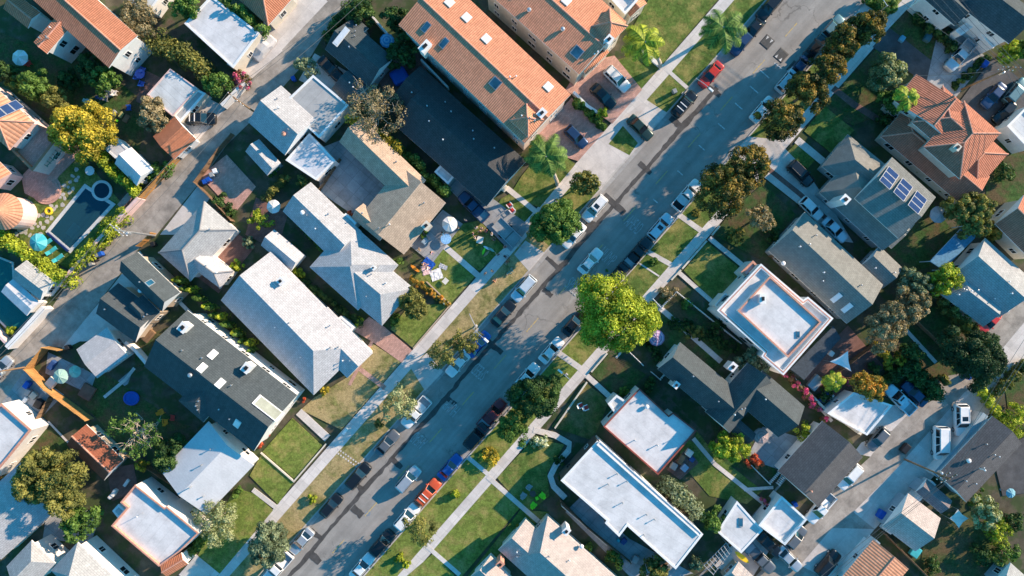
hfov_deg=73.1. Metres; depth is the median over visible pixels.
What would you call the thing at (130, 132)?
yard
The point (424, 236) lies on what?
hedge
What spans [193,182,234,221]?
fence
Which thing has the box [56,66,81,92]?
tree
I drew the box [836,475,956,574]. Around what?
power line
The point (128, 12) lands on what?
tree
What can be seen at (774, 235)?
shrub
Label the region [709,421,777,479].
yard
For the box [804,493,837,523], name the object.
pickup truck
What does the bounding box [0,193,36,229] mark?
round tower
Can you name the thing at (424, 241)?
garden table
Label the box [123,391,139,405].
paddling pool
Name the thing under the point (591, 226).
road patch
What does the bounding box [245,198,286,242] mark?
patio
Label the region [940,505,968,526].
shade sail
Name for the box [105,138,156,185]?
garage
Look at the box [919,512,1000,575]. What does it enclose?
yard
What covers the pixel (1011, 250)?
window
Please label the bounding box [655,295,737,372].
lawn
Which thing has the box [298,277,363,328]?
hedge
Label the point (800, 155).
lawn
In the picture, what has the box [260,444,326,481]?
garden wall
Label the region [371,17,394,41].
garden wall
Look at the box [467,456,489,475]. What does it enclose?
path
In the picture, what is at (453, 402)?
road patch
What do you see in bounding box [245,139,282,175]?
shed
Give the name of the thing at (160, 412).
garden chair
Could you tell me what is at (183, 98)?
garage
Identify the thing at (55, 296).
power line
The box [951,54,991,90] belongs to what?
hedge
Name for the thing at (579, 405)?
garden chair
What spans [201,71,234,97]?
tree
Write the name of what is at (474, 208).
pickup truck
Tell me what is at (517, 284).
kerb
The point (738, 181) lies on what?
tree
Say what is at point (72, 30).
house
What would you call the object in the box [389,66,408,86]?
tarpaulin heap
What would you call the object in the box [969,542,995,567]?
shrub
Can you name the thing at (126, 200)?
barbecue island
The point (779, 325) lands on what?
house
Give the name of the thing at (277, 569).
pickup truck
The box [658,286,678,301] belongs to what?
shrub
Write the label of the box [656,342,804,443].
cottage
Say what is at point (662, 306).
fence
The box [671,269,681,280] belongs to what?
garden wall
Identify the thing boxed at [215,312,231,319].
cypress
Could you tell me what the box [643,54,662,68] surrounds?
garden wall
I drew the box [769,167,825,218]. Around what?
path
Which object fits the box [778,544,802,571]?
sedan
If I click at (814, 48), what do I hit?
sedan
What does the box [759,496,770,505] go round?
shrub
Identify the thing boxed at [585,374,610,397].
path
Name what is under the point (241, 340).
cypress
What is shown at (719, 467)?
path
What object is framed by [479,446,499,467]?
shrub
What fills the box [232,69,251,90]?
bougainvillea
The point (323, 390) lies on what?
shrub
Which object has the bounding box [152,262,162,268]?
window
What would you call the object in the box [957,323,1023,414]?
driveway
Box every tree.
[0,60,21,85]
[8,68,51,103]
[10,445,89,520]
[40,85,70,110]
[46,99,118,165]
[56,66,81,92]
[58,505,104,543]
[75,52,102,85]
[88,65,122,97]
[104,411,162,460]
[119,0,157,43]
[136,95,168,132]
[151,432,189,472]
[167,0,200,19]
[191,499,237,548]
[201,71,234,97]
[247,520,290,568]
[292,57,320,78]
[342,0,375,27]
[346,76,407,143]
[378,6,408,34]
[381,382,417,421]
[385,31,418,69]
[398,286,428,319]
[402,514,438,547]
[427,328,483,369]
[496,406,528,447]
[504,373,561,418]
[523,134,567,185]
[526,197,582,244]
[569,170,601,195]
[573,270,662,355]
[620,24,664,68]
[639,553,669,575]
[693,143,770,221]
[698,9,746,54]
[699,504,725,533]
[708,429,751,462]
[733,346,769,372]
[744,203,776,231]
[752,97,805,141]
[784,70,830,115]
[805,49,847,85]
[821,21,865,58]
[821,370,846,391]
[843,9,887,45]
[849,370,887,401]
[863,286,931,354]
[866,51,907,91]
[875,90,897,114]
[892,85,919,111]
[897,266,934,297]
[926,261,965,296]
[935,325,1008,392]
[939,191,997,239]
[969,494,1002,531]
[987,220,1002,241]
[996,39,1022,64]
[1015,40,1023,58]
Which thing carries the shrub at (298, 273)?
on the ground at (146, 386)
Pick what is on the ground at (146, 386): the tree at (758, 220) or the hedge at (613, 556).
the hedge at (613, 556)
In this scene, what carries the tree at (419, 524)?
on the lawn at (442, 505)
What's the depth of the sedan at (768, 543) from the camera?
108.94 m
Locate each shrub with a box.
[6,326,16,334]
[134,459,149,472]
[147,173,155,182]
[151,160,175,179]
[211,192,226,207]
[222,202,237,216]
[229,258,245,271]
[242,235,254,248]
[247,208,275,229]
[268,167,279,177]
[292,266,305,278]
[295,174,307,188]
[307,494,317,504]
[320,386,329,396]
[354,316,363,327]
[374,418,384,428]
[390,313,399,324]
[392,257,403,265]
[394,552,403,561]
[401,558,410,568]
[450,489,459,498]
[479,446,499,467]
[529,434,548,449]
[553,455,564,465]
[584,541,592,551]
[595,107,607,120]
[618,386,629,396]
[644,376,656,393]
[649,257,657,265]
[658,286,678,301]
[681,298,694,309]
[685,325,705,338]
[688,555,703,571]
[691,208,699,217]
[708,319,726,334]
[726,226,744,245]
[743,453,764,468]
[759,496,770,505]
[762,223,779,242]
[793,419,810,441]
[816,387,833,402]
[842,376,850,385]
[867,361,881,375]
[874,113,893,126]
[893,350,906,366]
[924,554,940,575]
[936,374,951,385]
[967,488,983,506]
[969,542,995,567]
[983,517,1013,549]
[991,543,1021,566]
[993,160,1015,181]
[1001,401,1023,438]
[1002,512,1023,532]
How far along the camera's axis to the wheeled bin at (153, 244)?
108.96 m
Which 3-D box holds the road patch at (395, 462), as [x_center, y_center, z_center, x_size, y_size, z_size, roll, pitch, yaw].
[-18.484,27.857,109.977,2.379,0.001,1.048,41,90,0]
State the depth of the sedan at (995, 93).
108.94 m
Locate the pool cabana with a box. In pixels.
[1,279,46,315]
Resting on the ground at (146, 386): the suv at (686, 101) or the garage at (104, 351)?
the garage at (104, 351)
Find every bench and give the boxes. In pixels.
[46,360,57,370]
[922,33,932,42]
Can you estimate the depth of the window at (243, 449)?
108.37 m
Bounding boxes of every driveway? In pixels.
[2,371,63,412]
[59,251,166,351]
[160,186,209,234]
[170,100,224,139]
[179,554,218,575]
[244,33,282,77]
[259,0,327,48]
[299,54,345,99]
[354,317,411,362]
[411,353,442,389]
[442,179,528,250]
[514,241,543,270]
[539,98,603,160]
[566,56,641,122]
[575,100,666,188]
[737,137,778,163]
[764,143,852,242]
[802,528,873,575]
[854,5,876,17]
[854,460,925,528]
[856,441,873,455]
[869,402,916,433]
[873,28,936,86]
[905,392,989,479]
[925,410,987,476]
[927,35,983,96]
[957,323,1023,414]
[960,59,1023,126]
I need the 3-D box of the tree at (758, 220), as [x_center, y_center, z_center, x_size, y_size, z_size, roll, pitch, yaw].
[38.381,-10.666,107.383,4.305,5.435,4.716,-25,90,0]
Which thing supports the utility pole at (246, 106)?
on the ground at (146, 386)
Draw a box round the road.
[279,0,860,575]
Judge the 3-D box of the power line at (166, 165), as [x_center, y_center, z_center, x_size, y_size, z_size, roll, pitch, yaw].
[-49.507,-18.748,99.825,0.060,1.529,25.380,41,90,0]
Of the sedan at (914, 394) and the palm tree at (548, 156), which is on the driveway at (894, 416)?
the sedan at (914, 394)
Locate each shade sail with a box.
[824,349,851,371]
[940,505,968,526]
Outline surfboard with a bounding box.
[735,552,748,562]
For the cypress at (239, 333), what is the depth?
108.21 m
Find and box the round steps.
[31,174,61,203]
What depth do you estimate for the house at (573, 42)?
101.83 m
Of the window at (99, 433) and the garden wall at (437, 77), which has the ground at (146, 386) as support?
the garden wall at (437, 77)
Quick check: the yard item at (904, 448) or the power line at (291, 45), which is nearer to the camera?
the power line at (291, 45)
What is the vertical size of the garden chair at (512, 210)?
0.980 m
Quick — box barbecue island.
[117,193,135,207]
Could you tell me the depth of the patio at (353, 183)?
109.91 m
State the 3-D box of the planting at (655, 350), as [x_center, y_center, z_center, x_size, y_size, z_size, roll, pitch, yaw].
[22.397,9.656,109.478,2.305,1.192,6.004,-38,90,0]
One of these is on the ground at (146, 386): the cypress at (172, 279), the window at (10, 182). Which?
the cypress at (172, 279)
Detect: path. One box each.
[48,421,68,442]
[103,367,134,397]
[179,302,192,313]
[251,488,276,508]
[296,409,329,440]
[348,341,372,385]
[359,367,385,389]
[425,545,460,575]
[444,245,479,277]
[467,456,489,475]
[486,475,539,522]
[506,186,536,212]
[533,427,571,499]
[556,350,582,370]
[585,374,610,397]
[639,263,658,276]
[646,250,671,266]
[657,303,722,362]
[666,69,687,88]
[677,213,701,231]
[678,272,712,301]
[692,437,762,504]
[708,236,742,265]
[744,486,772,490]
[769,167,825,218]
[794,137,824,164]
[795,378,832,421]
[831,86,880,121]
[907,329,936,363]
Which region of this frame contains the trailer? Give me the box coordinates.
[492,218,521,247]
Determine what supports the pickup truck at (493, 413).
on the road
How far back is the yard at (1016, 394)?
109.94 m
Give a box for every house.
[0,87,69,190]
[0,399,49,475]
[0,462,53,558]
[3,0,153,75]
[6,534,138,575]
[96,252,188,341]
[111,477,208,575]
[144,310,304,450]
[158,201,239,288]
[161,421,258,512]
[221,252,372,394]
[240,0,296,29]
[248,75,353,181]
[283,182,409,325]
[325,19,390,105]
[339,119,445,253]
[393,66,525,205]
[398,0,570,149]
[471,553,510,575]
[488,0,627,84]
[498,514,616,575]
[559,435,702,568]
[601,386,696,474]
[603,0,646,24]
[707,261,832,374]
[765,212,901,323]
[815,134,935,250]
[875,74,1008,203]
[907,0,1023,53]
[940,238,1023,326]
[983,195,1023,258]
[984,559,1023,575]
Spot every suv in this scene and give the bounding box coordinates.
[185,111,216,125]
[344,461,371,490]
[369,528,395,557]
[393,502,419,531]
[395,464,421,493]
[414,477,441,506]
[463,422,489,450]
[510,274,536,302]
[581,194,607,222]
[603,65,630,92]
[646,213,673,240]
[670,90,697,118]
[755,0,782,20]
[774,68,795,94]
[786,159,814,187]
[813,548,841,575]
[838,463,863,490]
[951,403,969,435]
[1001,77,1023,102]
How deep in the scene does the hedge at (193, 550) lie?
108.66 m
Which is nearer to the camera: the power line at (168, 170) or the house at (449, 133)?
the power line at (168, 170)
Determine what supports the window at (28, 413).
in the house at (22, 429)
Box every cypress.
[170,276,182,284]
[176,277,192,285]
[179,285,192,291]
[184,285,201,293]
[192,295,208,302]
[200,301,213,310]
[204,304,220,311]
[208,311,218,318]
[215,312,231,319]
[219,320,229,325]
[221,321,235,328]
[229,327,242,334]
[232,330,246,337]
[237,337,249,343]
[243,338,259,346]
[246,346,259,352]
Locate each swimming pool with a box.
[0,257,35,335]
[46,184,115,252]
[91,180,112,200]
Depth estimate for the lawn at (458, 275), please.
109.86 m
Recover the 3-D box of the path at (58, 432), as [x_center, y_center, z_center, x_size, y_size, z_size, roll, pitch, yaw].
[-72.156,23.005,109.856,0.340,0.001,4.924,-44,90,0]
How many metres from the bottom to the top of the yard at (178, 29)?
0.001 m
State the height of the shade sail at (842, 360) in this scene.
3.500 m
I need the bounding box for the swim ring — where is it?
[44,207,52,214]
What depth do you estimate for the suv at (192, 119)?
108.75 m
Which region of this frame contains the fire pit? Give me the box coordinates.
[78,382,96,400]
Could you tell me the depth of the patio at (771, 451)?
109.89 m
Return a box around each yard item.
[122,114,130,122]
[141,329,155,342]
[898,442,911,453]
[908,548,921,558]
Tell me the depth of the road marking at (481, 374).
109.94 m
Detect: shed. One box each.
[12,260,59,299]
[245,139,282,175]
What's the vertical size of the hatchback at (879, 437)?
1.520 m
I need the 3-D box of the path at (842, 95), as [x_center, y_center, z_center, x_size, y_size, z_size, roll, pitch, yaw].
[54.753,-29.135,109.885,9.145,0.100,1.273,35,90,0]
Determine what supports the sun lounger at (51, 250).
on the lawn at (64, 177)
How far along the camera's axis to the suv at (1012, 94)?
108.37 m
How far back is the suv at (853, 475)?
108.36 m
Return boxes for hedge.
[0,230,83,289]
[68,206,133,272]
[80,142,142,197]
[140,25,217,80]
[187,531,209,556]
[218,0,270,39]
[232,485,242,498]
[260,174,291,201]
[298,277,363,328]
[321,0,372,43]
[344,114,402,154]
[388,139,451,197]
[420,230,428,239]
[572,97,606,130]
[603,549,623,570]
[654,473,705,520]
[777,371,829,422]
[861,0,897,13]
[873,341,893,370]
[883,361,935,402]
[898,341,946,402]
[911,11,958,53]
[935,293,979,336]
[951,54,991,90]
[972,382,1007,423]
[988,359,1023,397]
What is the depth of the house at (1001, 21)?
104.23 m
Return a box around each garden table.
[85,166,94,174]
[135,69,144,78]
[421,238,428,244]
[441,234,450,243]
[442,277,448,284]
[476,236,483,243]
[530,491,535,496]
[676,454,685,464]
[806,374,821,391]
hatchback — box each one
[0,355,14,378]
[319,492,343,518]
[563,124,587,149]
[609,261,630,284]
[729,31,753,56]
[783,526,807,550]
[798,196,822,220]
[820,14,844,36]
[865,426,890,451]
[991,101,1017,125]
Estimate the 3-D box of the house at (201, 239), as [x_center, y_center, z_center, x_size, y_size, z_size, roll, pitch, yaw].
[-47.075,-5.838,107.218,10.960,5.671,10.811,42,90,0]
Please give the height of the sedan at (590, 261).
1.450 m
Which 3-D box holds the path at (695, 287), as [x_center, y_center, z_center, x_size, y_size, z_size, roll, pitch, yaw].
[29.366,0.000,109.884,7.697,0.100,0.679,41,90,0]
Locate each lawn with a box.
[20,153,120,267]
[198,488,272,573]
[230,235,548,575]
[250,455,292,503]
[263,418,321,478]
[302,344,400,429]
[365,338,591,575]
[391,304,445,347]
[407,554,453,575]
[414,249,474,302]
[434,484,518,575]
[447,221,502,270]
[468,510,548,575]
[497,439,563,510]
[499,194,531,221]
[513,158,574,206]
[535,0,764,245]
[551,382,607,438]
[574,0,901,353]
[591,354,645,397]
[609,126,636,154]
[618,54,662,88]
[631,0,716,62]
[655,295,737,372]
[684,242,737,298]
[714,185,795,258]
[788,144,814,167]
[804,107,853,152]
[825,49,893,124]
[890,10,936,59]
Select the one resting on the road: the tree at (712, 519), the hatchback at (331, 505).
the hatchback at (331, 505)
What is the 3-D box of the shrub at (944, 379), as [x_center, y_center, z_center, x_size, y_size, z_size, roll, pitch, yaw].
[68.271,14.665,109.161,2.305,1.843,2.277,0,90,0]
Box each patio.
[22,148,79,197]
[43,510,95,542]
[45,352,129,388]
[108,464,136,500]
[136,70,160,103]
[198,234,255,292]
[202,155,255,209]
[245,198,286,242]
[319,140,383,212]
[379,43,426,91]
[411,210,462,261]
[566,498,692,575]
[667,447,697,479]
[715,538,767,575]
[747,427,797,468]
[806,326,884,401]
[997,438,1023,495]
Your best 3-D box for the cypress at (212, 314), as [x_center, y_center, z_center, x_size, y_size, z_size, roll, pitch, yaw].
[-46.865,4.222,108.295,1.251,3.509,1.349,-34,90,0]
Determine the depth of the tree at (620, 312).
99.73 m
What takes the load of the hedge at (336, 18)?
on the ground at (146, 386)
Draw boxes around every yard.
[0,32,143,153]
[23,430,67,468]
[85,373,190,442]
[133,326,169,372]
[148,13,212,79]
[653,395,697,441]
[678,432,761,503]
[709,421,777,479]
[864,203,954,276]
[903,306,975,379]
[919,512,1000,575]
[985,143,1023,205]
[1003,371,1023,415]
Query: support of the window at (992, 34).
in the house at (1001, 21)
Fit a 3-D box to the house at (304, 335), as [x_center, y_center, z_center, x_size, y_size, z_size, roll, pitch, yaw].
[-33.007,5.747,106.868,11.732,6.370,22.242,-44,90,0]
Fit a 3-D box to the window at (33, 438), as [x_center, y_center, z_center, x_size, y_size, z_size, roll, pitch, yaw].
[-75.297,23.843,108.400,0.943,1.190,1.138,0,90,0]
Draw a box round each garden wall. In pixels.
[0,327,10,344]
[5,306,53,349]
[56,197,145,286]
[57,451,77,466]
[124,340,147,363]
[220,81,249,108]
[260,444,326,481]
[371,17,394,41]
[413,282,451,348]
[420,59,449,90]
[554,382,586,428]
[561,503,606,545]
[572,91,598,113]
[591,353,607,371]
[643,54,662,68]
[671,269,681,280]
[681,240,706,268]
[801,385,831,416]
[836,535,879,575]
[845,424,861,434]
[879,477,935,534]
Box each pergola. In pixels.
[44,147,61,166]
[701,537,731,574]
[790,325,840,379]
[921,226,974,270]
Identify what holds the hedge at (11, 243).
on the ground at (146, 386)
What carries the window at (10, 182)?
in the house at (23, 127)
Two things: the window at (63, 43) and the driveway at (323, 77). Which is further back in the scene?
the driveway at (323, 77)
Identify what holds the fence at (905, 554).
on the ground at (146, 386)
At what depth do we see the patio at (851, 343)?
109.90 m
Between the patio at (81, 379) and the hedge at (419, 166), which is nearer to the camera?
the hedge at (419, 166)
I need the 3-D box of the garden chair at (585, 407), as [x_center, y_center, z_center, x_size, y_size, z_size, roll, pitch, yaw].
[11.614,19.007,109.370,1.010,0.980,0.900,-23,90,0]
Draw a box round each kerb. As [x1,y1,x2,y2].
[261,0,765,575]
[363,3,864,575]
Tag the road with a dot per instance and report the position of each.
(737, 80)
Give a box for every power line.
[0,228,112,354]
[1,225,108,346]
[12,236,121,359]
[110,95,225,223]
[113,98,229,227]
[122,106,238,235]
[230,0,346,90]
[233,0,351,94]
[243,0,362,101]
[822,483,940,575]
[834,477,952,572]
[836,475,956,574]
[901,1,1002,69]
[916,71,993,75]
[933,0,1002,65]
[942,0,1008,66]
[942,340,1023,481]
[953,355,1023,475]
[957,363,1022,474]
[962,0,1020,66]
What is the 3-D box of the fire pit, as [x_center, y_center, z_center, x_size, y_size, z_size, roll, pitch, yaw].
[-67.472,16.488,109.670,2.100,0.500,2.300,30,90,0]
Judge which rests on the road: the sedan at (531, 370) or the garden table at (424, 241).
the sedan at (531, 370)
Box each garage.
[67,424,127,479]
[76,327,133,377]
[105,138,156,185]
[147,69,211,124]
[153,116,199,159]
[184,0,263,73]
[261,230,305,270]
[717,496,762,552]
[752,490,806,544]
[774,421,862,506]
[821,390,892,434]
[838,537,907,575]
[877,492,940,550]
[908,477,951,512]
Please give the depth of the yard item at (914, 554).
109.22 m
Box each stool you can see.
[29,391,39,399]
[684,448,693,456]
[827,350,834,356]
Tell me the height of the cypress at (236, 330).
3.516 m
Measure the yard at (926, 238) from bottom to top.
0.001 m
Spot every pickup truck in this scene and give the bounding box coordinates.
[263,550,293,575]
[401,395,431,428]
[458,191,489,223]
[476,398,507,431]
[622,236,652,269]
[670,179,700,212]
[744,542,775,573]
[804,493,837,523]
[883,384,917,416]
[943,37,977,72]
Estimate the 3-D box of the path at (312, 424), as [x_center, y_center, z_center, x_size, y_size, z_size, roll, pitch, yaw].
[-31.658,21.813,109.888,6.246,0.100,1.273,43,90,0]
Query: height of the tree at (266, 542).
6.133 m
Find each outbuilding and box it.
[131,0,173,17]
[720,559,752,575]
[937,416,1021,501]
[994,107,1023,153]
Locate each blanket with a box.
[421,265,431,275]
[422,257,434,269]
[429,268,442,281]
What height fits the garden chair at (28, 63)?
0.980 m
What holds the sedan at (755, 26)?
on the road
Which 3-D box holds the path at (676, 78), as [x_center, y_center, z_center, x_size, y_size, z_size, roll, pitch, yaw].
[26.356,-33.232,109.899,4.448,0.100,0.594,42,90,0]
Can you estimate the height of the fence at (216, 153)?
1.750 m
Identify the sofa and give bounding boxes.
[40,376,57,392]
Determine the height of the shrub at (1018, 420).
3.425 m
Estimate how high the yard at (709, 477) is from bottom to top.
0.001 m
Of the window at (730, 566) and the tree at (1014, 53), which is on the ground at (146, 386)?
the tree at (1014, 53)
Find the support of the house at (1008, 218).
on the ground at (146, 386)
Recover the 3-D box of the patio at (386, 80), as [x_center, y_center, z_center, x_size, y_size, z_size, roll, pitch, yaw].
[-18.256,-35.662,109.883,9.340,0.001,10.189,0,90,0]
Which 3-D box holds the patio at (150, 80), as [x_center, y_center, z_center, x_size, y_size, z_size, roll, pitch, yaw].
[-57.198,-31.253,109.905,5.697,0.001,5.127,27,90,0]
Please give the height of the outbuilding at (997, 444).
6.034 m
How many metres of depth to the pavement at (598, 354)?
109.86 m
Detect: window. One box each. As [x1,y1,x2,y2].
[5,179,15,185]
[8,93,20,101]
[23,133,32,139]
[24,411,33,415]
[27,436,37,443]
[49,542,59,550]
[52,152,61,159]
[58,40,68,47]
[69,45,79,54]
[96,431,104,437]
[97,545,106,552]
[111,446,121,453]
[116,338,125,346]
[119,565,129,575]
[124,50,132,57]
[134,57,141,63]
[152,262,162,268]
[156,487,165,493]
[191,105,199,112]
[241,447,249,454]
[279,9,286,17]
[287,379,297,386]
[724,564,732,572]
[883,143,893,150]
[888,505,895,511]
[903,160,912,165]
[965,248,974,253]
[985,30,995,36]
[992,566,1001,574]
[994,209,1004,216]
[1003,138,1011,143]
[1007,248,1016,253]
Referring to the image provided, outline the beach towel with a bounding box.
[439,263,447,269]
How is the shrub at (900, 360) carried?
on the ground at (146, 386)
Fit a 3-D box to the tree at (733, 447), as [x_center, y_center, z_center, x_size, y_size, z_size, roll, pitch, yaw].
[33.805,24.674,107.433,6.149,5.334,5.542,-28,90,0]
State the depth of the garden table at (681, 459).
109.32 m
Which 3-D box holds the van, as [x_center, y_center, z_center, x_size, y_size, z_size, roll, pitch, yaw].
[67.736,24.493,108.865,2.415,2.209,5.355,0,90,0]
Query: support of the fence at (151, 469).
on the ground at (146, 386)
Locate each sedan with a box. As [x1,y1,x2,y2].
[288,526,314,554]
[317,55,342,81]
[349,552,375,575]
[374,429,400,457]
[437,453,462,480]
[445,349,470,377]
[469,330,491,357]
[490,300,515,327]
[514,362,540,385]
[538,336,563,364]
[561,309,582,337]
[562,221,586,248]
[577,247,602,274]
[589,82,616,109]
[626,114,653,141]
[697,60,723,88]
[740,17,766,36]
[749,96,772,123]
[756,531,780,558]
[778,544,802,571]
[790,55,809,72]
[802,34,825,57]
[820,216,848,242]
[900,380,928,407]
[976,316,1001,331]
[979,81,1007,109]
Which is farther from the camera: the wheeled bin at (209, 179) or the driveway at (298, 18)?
the driveway at (298, 18)
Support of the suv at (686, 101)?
on the road
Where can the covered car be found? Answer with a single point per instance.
(264, 48)
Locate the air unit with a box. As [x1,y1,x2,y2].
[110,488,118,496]
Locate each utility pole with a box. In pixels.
[0,366,25,376]
[109,224,155,236]
[227,92,253,111]
[904,458,956,482]
[961,66,1020,90]
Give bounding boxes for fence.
[23,346,93,421]
[35,395,52,418]
[125,455,170,484]
[135,232,155,246]
[139,158,179,198]
[193,133,234,182]
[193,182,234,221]
[318,158,340,190]
[560,499,630,563]
[658,291,741,343]
[751,465,779,484]
[776,475,784,485]
[835,341,877,372]
[880,530,927,575]
[914,322,941,348]
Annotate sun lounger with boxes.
[45,246,56,255]
[52,253,64,262]
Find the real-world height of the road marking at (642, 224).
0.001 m
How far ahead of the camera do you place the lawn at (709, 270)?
109.86 m
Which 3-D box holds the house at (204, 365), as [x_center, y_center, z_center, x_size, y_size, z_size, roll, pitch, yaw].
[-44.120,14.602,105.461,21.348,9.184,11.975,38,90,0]
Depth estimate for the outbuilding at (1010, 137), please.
107.11 m
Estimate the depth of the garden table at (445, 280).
109.36 m
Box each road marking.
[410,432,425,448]
[442,401,458,415]
[471,364,488,380]
[564,277,579,295]
[601,246,616,264]
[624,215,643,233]
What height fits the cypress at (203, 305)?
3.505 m
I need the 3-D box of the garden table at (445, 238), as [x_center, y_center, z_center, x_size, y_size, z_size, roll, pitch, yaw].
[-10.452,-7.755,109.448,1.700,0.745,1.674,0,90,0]
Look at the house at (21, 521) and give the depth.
105.59 m
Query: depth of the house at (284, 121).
106.25 m
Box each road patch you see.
[288,86,717,575]
[308,552,321,564]
[311,528,321,538]
[350,505,363,518]
[357,484,363,491]
[389,455,402,468]
[447,396,456,406]
[480,331,502,354]
[542,288,552,297]
[545,256,560,270]
[585,221,598,234]
[603,193,625,215]
[638,161,651,174]
[668,116,682,127]
[707,85,720,97]
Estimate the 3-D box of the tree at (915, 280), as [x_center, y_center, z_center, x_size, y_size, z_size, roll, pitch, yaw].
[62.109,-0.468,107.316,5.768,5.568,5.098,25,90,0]
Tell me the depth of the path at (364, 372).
109.84 m
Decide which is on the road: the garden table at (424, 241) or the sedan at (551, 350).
the sedan at (551, 350)
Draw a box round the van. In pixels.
[931,425,949,459]
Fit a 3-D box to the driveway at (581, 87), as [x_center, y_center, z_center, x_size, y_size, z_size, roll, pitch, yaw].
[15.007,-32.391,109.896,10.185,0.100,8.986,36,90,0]
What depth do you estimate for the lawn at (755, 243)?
109.86 m
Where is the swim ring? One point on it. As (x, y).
(50, 209)
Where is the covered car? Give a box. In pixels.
[252,34,276,61]
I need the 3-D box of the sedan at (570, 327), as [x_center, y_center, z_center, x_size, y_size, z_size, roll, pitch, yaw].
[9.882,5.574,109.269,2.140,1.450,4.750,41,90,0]
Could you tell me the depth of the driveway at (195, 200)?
109.97 m
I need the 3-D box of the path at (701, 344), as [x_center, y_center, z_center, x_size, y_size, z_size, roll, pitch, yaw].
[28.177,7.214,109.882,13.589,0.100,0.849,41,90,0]
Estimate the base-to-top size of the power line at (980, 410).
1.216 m
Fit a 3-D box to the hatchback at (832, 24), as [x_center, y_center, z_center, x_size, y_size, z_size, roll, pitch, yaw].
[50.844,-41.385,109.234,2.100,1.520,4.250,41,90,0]
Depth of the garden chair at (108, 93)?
109.51 m
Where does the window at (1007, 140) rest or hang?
in the outbuilding at (1010, 137)
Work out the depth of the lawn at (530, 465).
109.86 m
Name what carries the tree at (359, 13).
on the ground at (146, 386)
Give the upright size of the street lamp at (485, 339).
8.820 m
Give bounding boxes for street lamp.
[473,324,488,342]
[681,78,713,94]
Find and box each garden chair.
[24,59,32,66]
[105,90,112,97]
[110,89,117,95]
[137,80,144,86]
[156,408,165,415]
[162,419,168,425]
[506,202,512,207]
[509,207,515,213]
[520,492,526,499]
[530,501,536,509]
[539,492,545,499]
[577,402,582,408]
[582,404,588,410]
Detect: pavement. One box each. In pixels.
[218,0,733,575]
[398,0,914,575]
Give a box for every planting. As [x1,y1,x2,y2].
[296,225,322,251]
[409,275,450,306]
[640,337,663,361]
[668,315,739,353]
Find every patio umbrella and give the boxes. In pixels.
[12,50,28,65]
[30,233,46,250]
[54,369,69,383]
[69,366,83,377]
[267,200,279,212]
[380,33,393,47]
[442,217,456,231]
[649,330,663,345]
[754,428,768,443]
[929,206,945,222]
[1000,488,1014,497]
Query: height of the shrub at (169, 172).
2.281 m
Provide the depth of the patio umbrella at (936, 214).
107.86 m
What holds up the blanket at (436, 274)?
on the lawn at (458, 275)
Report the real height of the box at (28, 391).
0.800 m
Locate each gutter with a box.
[263,0,766,574]
[362,1,864,575]
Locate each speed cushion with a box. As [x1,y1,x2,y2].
[759,34,774,49]
[773,47,788,63]
[786,60,795,69]
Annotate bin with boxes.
[64,345,72,349]
[97,251,105,256]
[150,241,157,246]
[205,177,212,182]
[212,168,218,173]
[791,501,797,506]
[875,508,886,519]
[980,60,989,67]
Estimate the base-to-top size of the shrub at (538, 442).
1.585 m
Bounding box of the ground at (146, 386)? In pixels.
[0,0,1023,575]
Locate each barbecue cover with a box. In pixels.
[33,398,44,409]
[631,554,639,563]
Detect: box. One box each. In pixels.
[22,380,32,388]
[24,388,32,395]
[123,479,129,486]
[620,537,626,544]
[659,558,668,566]
[898,35,905,42]
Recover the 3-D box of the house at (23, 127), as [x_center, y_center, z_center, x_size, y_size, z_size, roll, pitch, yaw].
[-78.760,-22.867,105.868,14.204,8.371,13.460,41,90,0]
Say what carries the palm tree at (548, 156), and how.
on the ground at (146, 386)
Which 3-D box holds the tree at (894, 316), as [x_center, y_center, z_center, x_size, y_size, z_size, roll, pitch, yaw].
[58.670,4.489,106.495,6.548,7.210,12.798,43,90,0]
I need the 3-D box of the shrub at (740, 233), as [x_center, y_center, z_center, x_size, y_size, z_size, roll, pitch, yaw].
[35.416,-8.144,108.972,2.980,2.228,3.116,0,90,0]
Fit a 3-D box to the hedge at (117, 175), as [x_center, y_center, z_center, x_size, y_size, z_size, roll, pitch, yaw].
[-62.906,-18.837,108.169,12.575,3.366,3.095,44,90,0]
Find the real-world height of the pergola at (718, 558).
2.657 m
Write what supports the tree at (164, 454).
on the ground at (146, 386)
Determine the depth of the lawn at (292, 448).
109.86 m
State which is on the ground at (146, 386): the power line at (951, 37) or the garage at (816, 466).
the garage at (816, 466)
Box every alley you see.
[0,0,348,403]
[699,478,785,575]
[756,301,1023,575]
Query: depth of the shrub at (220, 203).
108.73 m

